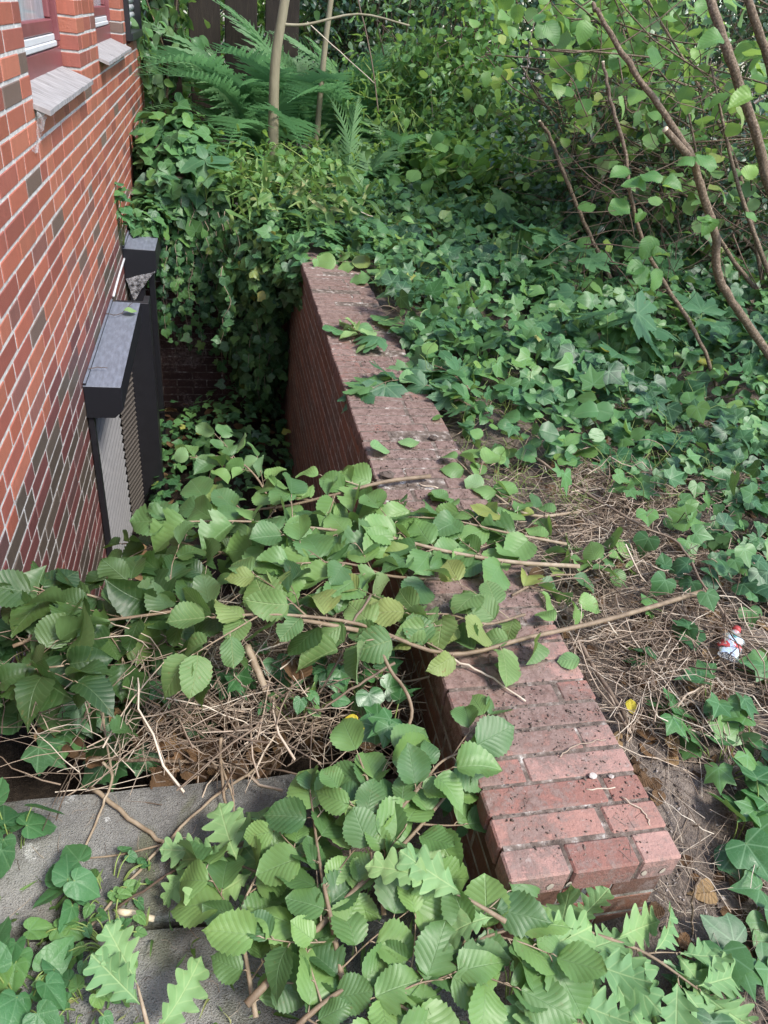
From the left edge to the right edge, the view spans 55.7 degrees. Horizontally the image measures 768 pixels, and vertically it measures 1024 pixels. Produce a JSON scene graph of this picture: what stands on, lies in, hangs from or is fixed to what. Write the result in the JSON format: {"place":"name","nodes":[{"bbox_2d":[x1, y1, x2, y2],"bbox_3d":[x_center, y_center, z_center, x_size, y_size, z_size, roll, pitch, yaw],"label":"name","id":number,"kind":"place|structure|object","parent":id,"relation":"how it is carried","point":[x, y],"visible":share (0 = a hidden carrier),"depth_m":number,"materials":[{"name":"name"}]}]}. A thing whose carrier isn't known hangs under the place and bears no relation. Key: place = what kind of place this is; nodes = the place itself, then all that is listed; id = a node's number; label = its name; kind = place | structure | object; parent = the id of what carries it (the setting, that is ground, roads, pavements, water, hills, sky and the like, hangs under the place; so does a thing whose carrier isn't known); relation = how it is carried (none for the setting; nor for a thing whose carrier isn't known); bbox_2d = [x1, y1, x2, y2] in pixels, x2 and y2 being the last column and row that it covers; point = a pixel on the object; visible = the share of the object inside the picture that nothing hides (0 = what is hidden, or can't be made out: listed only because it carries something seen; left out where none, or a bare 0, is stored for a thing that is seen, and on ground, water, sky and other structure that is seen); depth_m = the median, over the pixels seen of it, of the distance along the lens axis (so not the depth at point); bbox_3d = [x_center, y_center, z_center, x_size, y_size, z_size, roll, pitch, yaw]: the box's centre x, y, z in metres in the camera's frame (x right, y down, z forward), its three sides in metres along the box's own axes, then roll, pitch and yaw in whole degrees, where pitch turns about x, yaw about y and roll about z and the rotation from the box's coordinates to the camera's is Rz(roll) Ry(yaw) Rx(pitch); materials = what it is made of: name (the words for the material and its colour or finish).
{"place":"outdoors","nodes":[
{"label":"outdoors","id":0,"kind":"place"},
{"bbox_2d":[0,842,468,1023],"bbox_3d":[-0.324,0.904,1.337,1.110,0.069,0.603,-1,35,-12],"label":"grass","id":1,"kind":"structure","parent":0,"point":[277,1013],"depth_m":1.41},
{"bbox_2d":[0,774,470,1023],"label":"path","id":2,"kind":"structure","parent":0,"point":[113,831],"depth_m":1.50,"materials":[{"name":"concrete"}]},
{"bbox_2d":[0,777,64,877],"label":"herb plant","id":3,"kind":"object","parent":2,"relation":"on","point":[12,820],"visible":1,"depth_m":1.53,"materials":[{"name":"green plant"}]},
{"bbox_2d":[0,916,74,1023],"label":"herb plant","id":4,"kind":"object","parent":2,"relation":"on","point":[50,962],"visible":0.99,"depth_m":1.30,"materials":[{"name":"green plant"}]},
{"bbox_2d":[0,917,84,993],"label":"herb plant","id":5,"kind":"object","parent":2,"relation":"on","point":[38,928],"visible":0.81,"depth_m":1.36,"materials":[{"name":"green plant"}]},
{"bbox_2d":[32,844,99,933],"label":"herb plant","id":6,"kind":"object","parent":2,"relation":"on","point":[70,877],"visible":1,"depth_m":1.44,"materials":[{"name":"green plant"}]},
{"bbox_2d":[29,969,120,1023],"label":"herb plant","id":7,"kind":"object","parent":2,"relation":"on","point":[73,983],"visible":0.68,"depth_m":1.32,"materials":[{"name":"green plant"}]},
{"bbox_2d":[62,888,147,974],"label":"herb plant","id":8,"kind":"object","parent":2,"relation":"on","point":[81,947],"visible":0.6,"depth_m":1.41,"materials":[{"name":"green plant"}]},
{"bbox_2d":[82,846,155,937],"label":"herb plant","id":9,"kind":"object","parent":2,"relation":"on","point":[128,884],"visible":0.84,"depth_m":1.49,"materials":[{"name":"green plant"}]},
{"bbox_2d":[83,920,209,1023],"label":"oak branch","id":10,"kind":"object","parent":2,"relation":"on","point":[114,969],"visible":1,"depth_m":1.27,"materials":[{"name":"green plant"}]},
{"bbox_2d":[159,832,243,907],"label":"oak branch","id":11,"kind":"object","parent":2,"relation":"on","point":[174,851],"visible":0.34,"depth_m":1.53,"materials":[{"name":"green plant"}]},
{"bbox_2d":[176,801,299,908],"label":"oak branch","id":12,"kind":"object","parent":2,"relation":"on","point":[226,825],"visible":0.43,"depth_m":1.51,"materials":[{"name":"green plant"}]},
{"bbox_2d":[170,827,342,1018],"bbox_3d":[-0.235,0.768,1.397,0.345,0.167,0.349,-1,35,-12],"label":"hazel branch","id":13,"kind":"object","parent":2,"relation":"on","point":[210,877],"visible":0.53,"depth_m":1.40,"materials":[{"name":"green plant"}]},
{"bbox_2d":[485,884,652,1023],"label":"oak branch","id":14,"kind":"object","parent":2,"relation":"on","point":[624,976],"visible":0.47,"depth_m":1.32,"materials":[{"name":"green plant"}]},
{"bbox_2d":[365,873,607,1023],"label":"hazel branch","id":15,"kind":"object","parent":14,"relation":"on","point":[547,990],"visible":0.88,"depth_m":1.28,"materials":[{"name":"green plant"}]},
{"bbox_2d":[365,843,506,951],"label":"oak branch","id":16,"kind":"object","parent":15,"relation":"on","point":[409,866],"visible":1,"depth_m":1.32,"materials":[{"name":"green plant"}]},
{"bbox_2d":[0,18,767,1023],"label":"ground","id":17,"kind":"structure","parent":0,"point":[20,786],"depth_m":2.04,"materials":[{"name":"soil"}]},
{"bbox_2d":[0,0,144,743],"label":"brick house","id":18,"kind":"structure","parent":17,"relation":"on","point":[71,79],"depth_m":2.93,"materials":[{"name":"brick"}]},
{"bbox_2d":[18,0,92,115],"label":"window","id":19,"kind":"structure","parent":18,"relation":"in","point":[53,85],"depth_m":3.04,"materials":[{"name":"paint"}]},
{"bbox_2d":[93,0,131,65],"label":"window","id":20,"kind":"structure","parent":18,"relation":"in","point":[110,50],"depth_m":4.71,"materials":[{"name":"paint"}]},
{"bbox_2d":[83,296,164,556],"bbox_3d":[-1.484,-0.334,4.305,0.211,1.534,1.320,-1,35,-12],"label":"air conditioner","id":21,"kind":"object","parent":17,"relation":"on","point":[123,383],"visible":0.89,"depth_m":4.23,"materials":[{"name":"black metal"}]},
{"bbox_2d":[122,229,165,434],"bbox_3d":[-1.793,-1.330,5.593,0.210,1.585,0.750,-1,35,-12],"label":"air conditioner","id":22,"kind":"object","parent":17,"relation":"on","point":[141,255],"visible":0.62,"depth_m":5.03,"materials":[{"name":"black metal"}]},
{"bbox_2d":[130,0,185,123],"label":"creeper","id":23,"kind":"object","parent":17,"relation":"on","point":[156,91],"visible":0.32,"depth_m":6.32,"materials":[{"name":"green plant"}]},
{"bbox_2d":[139,203,278,408],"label":"retaining wall","id":24,"kind":"structure","parent":17,"relation":"on","point":[189,377],"depth_m":6.23,"materials":[{"name":"brick"}]},
{"bbox_2d":[0,571,429,830],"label":"dead twig heap","id":25,"kind":"object","parent":17,"relation":"on","point":[268,635],"visible":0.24,"depth_m":1.74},
{"bbox_2d":[0,684,95,775],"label":"ivy plant","id":26,"kind":"object","parent":25,"relation":"on","point":[41,763],"visible":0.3,"depth_m":1.73,"materials":[{"name":"green plant"}]},
{"bbox_2d":[0,601,114,731],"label":"hazel branch","id":27,"kind":"object","parent":25,"relation":"on","point":[24,689],"visible":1,"depth_m":1.61,"materials":[{"name":"green plant"}]},
{"bbox_2d":[0,555,148,637],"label":"hazel branch","id":28,"kind":"object","parent":25,"relation":"on","point":[67,601],"visible":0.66,"depth_m":1.77,"materials":[{"name":"green plant"}]},
{"bbox_2d":[12,585,181,704],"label":"hazel branch","id":29,"kind":"object","parent":25,"relation":"on","point":[114,648],"visible":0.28,"depth_m":1.75,"materials":[{"name":"green plant"}]},
{"bbox_2d":[81,728,162,791],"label":"ivy plant","id":30,"kind":"object","parent":25,"relation":"on","point":[121,771],"visible":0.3,"depth_m":1.79,"materials":[{"name":"green plant"}]},
{"bbox_2d":[78,643,215,757],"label":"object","id":31,"kind":"object","parent":25,"relation":"on","point":[100,751],"visible":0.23,"depth_m":1.77,"materials":[{"name":"green plant"}]},
{"bbox_2d":[84,519,236,590],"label":"hazel branch","id":32,"kind":"object","parent":25,"relation":"on","point":[134,546],"visible":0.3,"depth_m":2.25,"materials":[{"name":"green plant"}]},
{"bbox_2d":[174,422,285,511],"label":"hazel branch","id":33,"kind":"object","parent":32,"relation":"attached to","point":[235,466],"visible":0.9,"depth_m":2.64,"materials":[{"name":"green plant"}]},
{"bbox_2d":[104,520,230,647],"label":"hazel branch","id":34,"kind":"object","parent":25,"relation":"on","point":[182,567],"visible":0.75,"depth_m":1.89,"materials":[{"name":"green plant"}]},
{"bbox_2d":[1,558,358,715],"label":"hazel branch","id":35,"kind":"object","parent":25,"relation":"on","point":[207,587],"visible":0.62,"depth_m":1.76,"materials":[{"name":"green plant"}]},
{"bbox_2d":[210,638,292,701],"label":"ivy plant","id":36,"kind":"object","parent":25,"relation":"on","point":[244,677],"visible":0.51,"depth_m":1.80,"materials":[{"name":"green plant"}]},
{"bbox_2d":[209,462,430,573],"bbox_3d":[-0.209,0.010,2.364,0.775,0.281,0.383,-1,35,-12],"label":"hazel branch","id":37,"kind":"object","parent":25,"relation":"on","point":[356,478],"visible":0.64,"depth_m":2.34,"materials":[{"name":"green plant"}]},
{"bbox_2d":[249,512,443,619],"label":"hazel branch","id":38,"kind":"object","parent":25,"relation":"on","point":[334,572],"visible":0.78,"depth_m":2.00,"materials":[{"name":"green plant"}]},
{"bbox_2d":[332,647,410,716],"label":"ivy plant","id":39,"kind":"object","parent":25,"relation":"on","point":[389,683],"visible":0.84,"depth_m":1.82,"materials":[{"name":"green plant"}]},
{"bbox_2d":[359,685,420,747],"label":"ivy plant","id":40,"kind":"object","parent":25,"relation":"on","point":[379,724],"visible":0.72,"depth_m":1.68,"materials":[{"name":"green plant"}]},
{"bbox_2d":[134,20,299,140],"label":"fern","id":41,"kind":"object","parent":17,"relation":"on","point":[256,90],"visible":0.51,"depth_m":6.01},
{"bbox_2d":[142,0,299,145],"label":"plank fence","id":42,"kind":"object","parent":17,"relation":"on","point":[199,11],"visible":0.1,"depth_m":6.85,"materials":[{"name":"brown wood"}]},
{"bbox_2d":[140,0,212,113],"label":"creeper","id":43,"kind":"object","parent":42,"relation":"hanging from","point":[175,18],"visible":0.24,"depth_m":6.54,"materials":[{"name":"green plant"}]},
{"bbox_2d":[140,53,323,154],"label":"fern","id":44,"kind":"object","parent":17,"relation":"on","point":[232,117],"visible":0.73,"depth_m":5.94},
{"bbox_2d":[196,124,381,216],"bbox_3d":[-0.793,-2.429,5.303,1.220,0.671,1.057,29,40,29],"label":"weed stand","id":45,"kind":"object","parent":17,"relation":"on","point":[282,164],"visible":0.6,"depth_m":5.34,"materials":[{"name":"green plant"}]},
{"bbox_2d":[126,92,463,524],"bbox_3d":[-0.333,-1.585,5.798,3.455,2.646,3.150,-1,35,-12],"label":"ivy","id":46,"kind":"object","parent":17,"relation":"on","point":[265,274],"visible":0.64,"depth_m":5.39,"materials":[{"name":"green plant"}]},
{"bbox_2d":[208,0,398,155],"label":"fern","id":47,"kind":"object","parent":17,"relation":"on","point":[260,58],"visible":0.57,"depth_m":6.33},
{"bbox_2d":[268,0,409,155],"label":"young tree","id":48,"kind":"object","parent":17,"relation":"on","point":[274,77],"visible":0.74,"depth_m":5.62,"materials":[{"name":"brown plant"}]},
{"bbox_2d":[265,30,437,153],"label":"fern","id":49,"kind":"object","parent":17,"relation":"on","point":[332,91],"visible":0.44,"depth_m":6.48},
{"bbox_2d":[297,0,447,135],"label":"hedge shrub","id":50,"kind":"object","parent":17,"relation":"on","point":[350,44],"visible":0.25,"depth_m":7.47,"materials":[{"name":"green plant"}]},
{"bbox_2d":[314,24,440,144],"bbox_3d":[-0.122,-3.710,6.561,1.308,1.145,1.038,10,34,3],"label":"weed stand","id":51,"kind":"object","parent":17,"relation":"on","point":[407,97],"visible":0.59,"depth_m":6.40,"materials":[{"name":"green plant"}]},
{"bbox_2d":[200,120,584,249],"bbox_3d":[0.369,-2.691,5.963,3.636,0.702,2.875,-1,35,-12],"label":"shrub","id":52,"kind":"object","parent":17,"relation":"on","point":[317,207],"depth_m":5.11,"materials":[{"name":"plant"}]},
{"bbox_2d":[33,401,767,959],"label":"dry leaf litter","id":53,"kind":"object","parent":17,"relation":"on","point":[707,895],"visible":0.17,"depth_m":1.81,"materials":[{"name":"plant"}]},
{"bbox_2d":[260,0,575,127],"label":"hedge shrub","id":54,"kind":"object","parent":17,"relation":"on","point":[440,25],"visible":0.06,"depth_m":7.83,"materials":[{"name":"green plant"}]},
{"bbox_2d":[355,79,487,185],"bbox_3d":[0.352,-3.195,6.207,1.333,0.838,0.968,-1,35,-12],"label":"weed stand","id":55,"kind":"object","parent":17,"relation":"on","point":[405,122],"visible":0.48,"depth_m":6.07,"materials":[{"name":"green plant"}]},
{"bbox_2d":[336,0,522,132],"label":"weed shrub","id":56,"kind":"object","parent":17,"relation":"on","point":[407,47],"visible":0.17,"depth_m":6.66,"materials":[{"name":"green plant"}]},
{"bbox_2d":[390,40,525,165],"bbox_3d":[0.656,-3.513,6.413,1.284,1.090,1.284,-1,35,-12],"label":"weed stand","id":57,"kind":"object","parent":17,"relation":"on","point":[445,77],"visible":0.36,"depth_m":6.19,"materials":[{"name":"green plant"}]},
{"bbox_2d":[361,0,555,155],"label":"snowberry shrub","id":58,"kind":"object","parent":17,"relation":"on","point":[470,11],"visible":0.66,"depth_m":6.21,"materials":[{"name":"green plant"}]},
{"bbox_2d":[406,125,543,205],"bbox_3d":[0.733,-2.846,5.975,1.290,0.623,1.081,-1,35,-12],"label":"weed stand","id":59,"kind":"object","parent":17,"relation":"on","point":[434,162],"visible":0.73,"depth_m":5.75,"materials":[{"name":"green plant"}]},
{"bbox_2d":[280,253,680,946],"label":"parapet wall","id":60,"kind":"structure","parent":17,"relation":"on","point":[326,435],"depth_m":1.77,"materials":[{"name":"brick"}]},
{"bbox_2d":[130,472,579,590],"bbox_3d":[-0.085,0.088,2.123,1.305,0.196,0.420,13,34,9],"label":"hazel branch","id":61,"kind":"object","parent":60,"relation":"on","point":[158,522],"visible":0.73,"depth_m":2.11,"materials":[{"name":"green plant"}]},
{"bbox_2d":[244,760,486,1023],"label":"hazel branch","id":62,"kind":"object","parent":60,"relation":"on","point":[359,822],"visible":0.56,"depth_m":1.42,"materials":[{"name":"green plant"}]},
{"bbox_2d":[201,765,441,1005],"bbox_3d":[-0.120,0.686,1.405,0.453,0.125,0.431,-1,35,-12],"label":"hazel branch","id":63,"kind":"object","parent":62,"relation":"on","point":[237,932],"visible":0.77,"depth_m":1.34,"materials":[{"name":"green plant"}]},
{"bbox_2d":[246,883,499,1023],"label":"hazel branch","id":64,"kind":"object","parent":62,"relation":"on","point":[391,987],"visible":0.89,"depth_m":1.25,"materials":[{"name":"green plant"}]},
{"bbox_2d":[315,717,434,915],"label":"hazel branch","id":65,"kind":"object","parent":62,"relation":"on","point":[347,734],"visible":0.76,"depth_m":1.48,"materials":[{"name":"green plant"}]},
{"bbox_2d":[318,252,413,286],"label":"leafy sprig","id":66,"kind":"object","parent":60,"relation":"on","point":[327,260],"visible":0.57,"depth_m":4.44,"materials":[{"name":"green plant"}]},
{"bbox_2d":[337,359,478,416],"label":"leafy sprig","id":67,"kind":"object","parent":60,"relation":"on","point":[366,390],"visible":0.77,"depth_m":3.02,"materials":[{"name":"green plant"}]},
{"bbox_2d":[341,559,525,655],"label":"hazel branch","id":68,"kind":"object","parent":60,"relation":"on","point":[481,609],"visible":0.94,"depth_m":1.86,"materials":[{"name":"green plant"}]},
{"bbox_2d":[385,346,482,397],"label":"leafy sprig","id":69,"kind":"object","parent":60,"relation":"on","point":[454,363],"visible":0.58,"depth_m":3.21,"materials":[{"name":"green plant"}]},
{"bbox_2d":[161,556,708,699],"bbox_3d":[0.250,0.268,1.843,1.556,0.186,0.414,-1,35,-12],"label":"hazel branch","id":70,"kind":"object","parent":60,"relation":"on","point":[265,597],"visible":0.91,"depth_m":1.73,"materials":[{"name":"green plant"}]},
{"bbox_2d":[316,486,566,569],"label":"hazel branch","id":71,"kind":"object","parent":60,"relation":"on","point":[499,529],"visible":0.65,"depth_m":2.21,"materials":[{"name":"green plant"}]},
{"bbox_2d":[392,694,514,814],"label":"hazel branch","id":72,"kind":"object","parent":60,"relation":"on","point":[487,744],"visible":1,"depth_m":1.50,"materials":[{"name":"green plant"}]},
{"bbox_2d":[316,278,648,862],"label":"coping crumbs","id":73,"kind":"object","parent":60,"relation":"on","point":[511,798],"visible":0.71,"depth_m":1.81,"materials":[{"name":"grey stone"}]},
{"bbox_2d":[440,444,579,539],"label":"hazel branch","id":74,"kind":"object","parent":60,"relation":"on","point":[475,480],"visible":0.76,"depth_m":2.50,"materials":[{"name":"green plant"}]},
{"bbox_2d":[496,217,570,307],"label":"sycamore seedling","id":75,"kind":"object","parent":17,"relation":"on","point":[540,236],"visible":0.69,"depth_m":4.22,"materials":[{"name":"green plant"}]},
{"bbox_2d":[307,136,767,629],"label":"ivy","id":76,"kind":"object","parent":17,"relation":"on","point":[591,369],"depth_m":3.39,"materials":[{"name":"plant"}]},
{"bbox_2d":[322,138,767,467],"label":"ground cover","id":77,"kind":"object","parent":17,"relation":"on","point":[571,411],"visible":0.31,"depth_m":3.55,"materials":[{"name":"green plant"}]},
{"bbox_2d":[438,54,675,199],"bbox_3d":[1.514,-3.312,6.289,2.244,1.094,1.906,30,40,30],"label":"thicket shrub","id":78,"kind":"object","parent":17,"relation":"on","point":[529,107],"visible":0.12,"depth_m":6.16,"materials":[{"name":"green plant"}]},
{"bbox_2d":[373,258,766,533],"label":"weed stalks","id":79,"kind":"object","parent":17,"relation":"on","point":[506,445],"visible":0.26,"depth_m":2.87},
{"bbox_2d":[529,239,618,323],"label":"sycamore seedling","id":80,"kind":"object","parent":17,"relation":"on","point":[591,263],"visible":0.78,"depth_m":3.95,"materials":[{"name":"green plant"}]},
{"bbox_2d":[405,15,767,243],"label":"thicket shrub","id":81,"kind":"object","parent":17,"relation":"on","point":[540,189],"visible":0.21,"depth_m":4.99,"materials":[{"name":"green plant"}]},
{"bbox_2d":[409,0,767,236],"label":"hazel shrub","id":82,"kind":"object","parent":17,"relation":"on","point":[486,79],"visible":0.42,"depth_m":4.58,"materials":[{"name":"green plant"}]},
{"bbox_2d":[450,418,767,1023],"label":"dead stem litter","id":83,"kind":"object","parent":17,"relation":"on","point":[686,660],"visible":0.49,"depth_m":2.07,"materials":[{"name":"plant"}]},
{"bbox_2d":[511,527,638,624],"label":"hazel branch","id":84,"kind":"object","parent":83,"relation":"on","point":[591,552],"visible":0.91,"depth_m":2.19,"materials":[{"name":"green plant"}]},
{"bbox_2d":[520,0,721,199],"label":"hazel shrub","id":85,"kind":"object","parent":17,"relation":"on","point":[639,13],"visible":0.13,"depth_m":5.29,"materials":[{"name":"green plant"}]},
{"bbox_2d":[575,290,678,365],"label":"sycamore seedling","id":86,"kind":"object","parent":17,"relation":"on","point":[644,325],"visible":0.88,"depth_m":3.41,"materials":[{"name":"green plant"}]},
{"bbox_2d":[492,0,767,306],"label":"hazel shrub","id":87,"kind":"object","parent":17,"relation":"on","point":[553,29],"visible":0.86,"depth_m":3.91,"materials":[{"name":"green plant"}]},
{"bbox_2d":[492,0,767,320],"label":"bramble twigs","id":88,"kind":"object","parent":17,"relation":"on","point":[660,222],"visible":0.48,"depth_m":4.07,"materials":[{"name":"plant"}]},
{"bbox_2d":[509,49,767,271],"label":"thicket shrub","id":89,"kind":"object","parent":17,"relation":"on","point":[687,218],"visible":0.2,"depth_m":4.79,"materials":[{"name":"green plant"}]},
{"bbox_2d":[519,16,767,259],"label":"hazel shrub","id":90,"kind":"object","parent":17,"relation":"on","point":[690,204],"visible":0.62,"depth_m":4.20,"materials":[{"name":"green plant"}]},
{"bbox_2d":[601,61,720,397],"bbox_3d":[1.234,-1.095,3.108,1.032,1.318,0.322,19,36,17],"label":"bare hazel","id":91,"kind":"object","parent":17,"relation":"on","point":[649,248],"visible":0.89,"depth_m":3.06,"materials":[{"name":"brown plant"}]},
{"bbox_2d":[573,886,758,1023],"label":"oak branch","id":92,"kind":"object","parent":17,"relation":"on","point":[701,983],"visible":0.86,"depth_m":1.38,"materials":[{"name":"green plant"}]},
{"bbox_2d":[572,0,767,150],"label":"hedge shrub","id":93,"kind":"object","parent":17,"relation":"on","point":[763,16],"visible":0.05,"depth_m":9.14,"materials":[{"name":"green plant"}]},
{"bbox_2d":[591,1,767,360],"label":"bare hazel","id":94,"kind":"object","parent":17,"relation":"on","point":[712,36],"visible":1,"depth_m":2.73,"materials":[{"name":"brown plant"}]},
{"bbox_2d":[674,659,758,731],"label":"ivy plant","id":95,"kind":"object","parent":17,"relation":"on","point":[715,707],"visible":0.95,"depth_m":1.86,"materials":[{"name":"green plant"}]},
{"bbox_2d":[678,715,767,802],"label":"ivy plant","id":96,"kind":"object","parent":17,"relation":"on","point":[720,776],"visible":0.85,"depth_m":1.79,"materials":[{"name":"green plant"}]},
{"bbox_2d":[700,913,767,1001],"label":"ivy plant","id":97,"kind":"object","parent":17,"relation":"on","point":[729,932],"visible":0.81,"depth_m":1.45,"materials":[{"name":"green plant"}]},
{"bbox_2d":[705,0,767,197],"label":"bare hazel","id":98,"kind":"object","parent":17,"relation":"on","point":[730,60],"visible":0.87,"depth_m":2.77,"materials":[{"name":"brown plant"}]},
{"bbox_2d":[707,791,767,881],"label":"ivy plant","id":99,"kind":"object","parent":17,"relation":"on","point":[748,852],"visible":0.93,"depth_m":1.62,"materials":[{"name":"green plant"}]},
{"bbox_2d":[728,870,767,960],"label":"ivy plant","id":100,"kind":"object","parent":17,"relation":"on","point":[757,895],"visible":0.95,"depth_m":1.56,"materials":[{"name":"green plant"}]},
{"bbox_2d":[731,756,767,833],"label":"ivy plant","id":101,"kind":"object","parent":17,"relation":"on","point":[750,802],"visible":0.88,"depth_m":1.70,"materials":[{"name":"green plant"}]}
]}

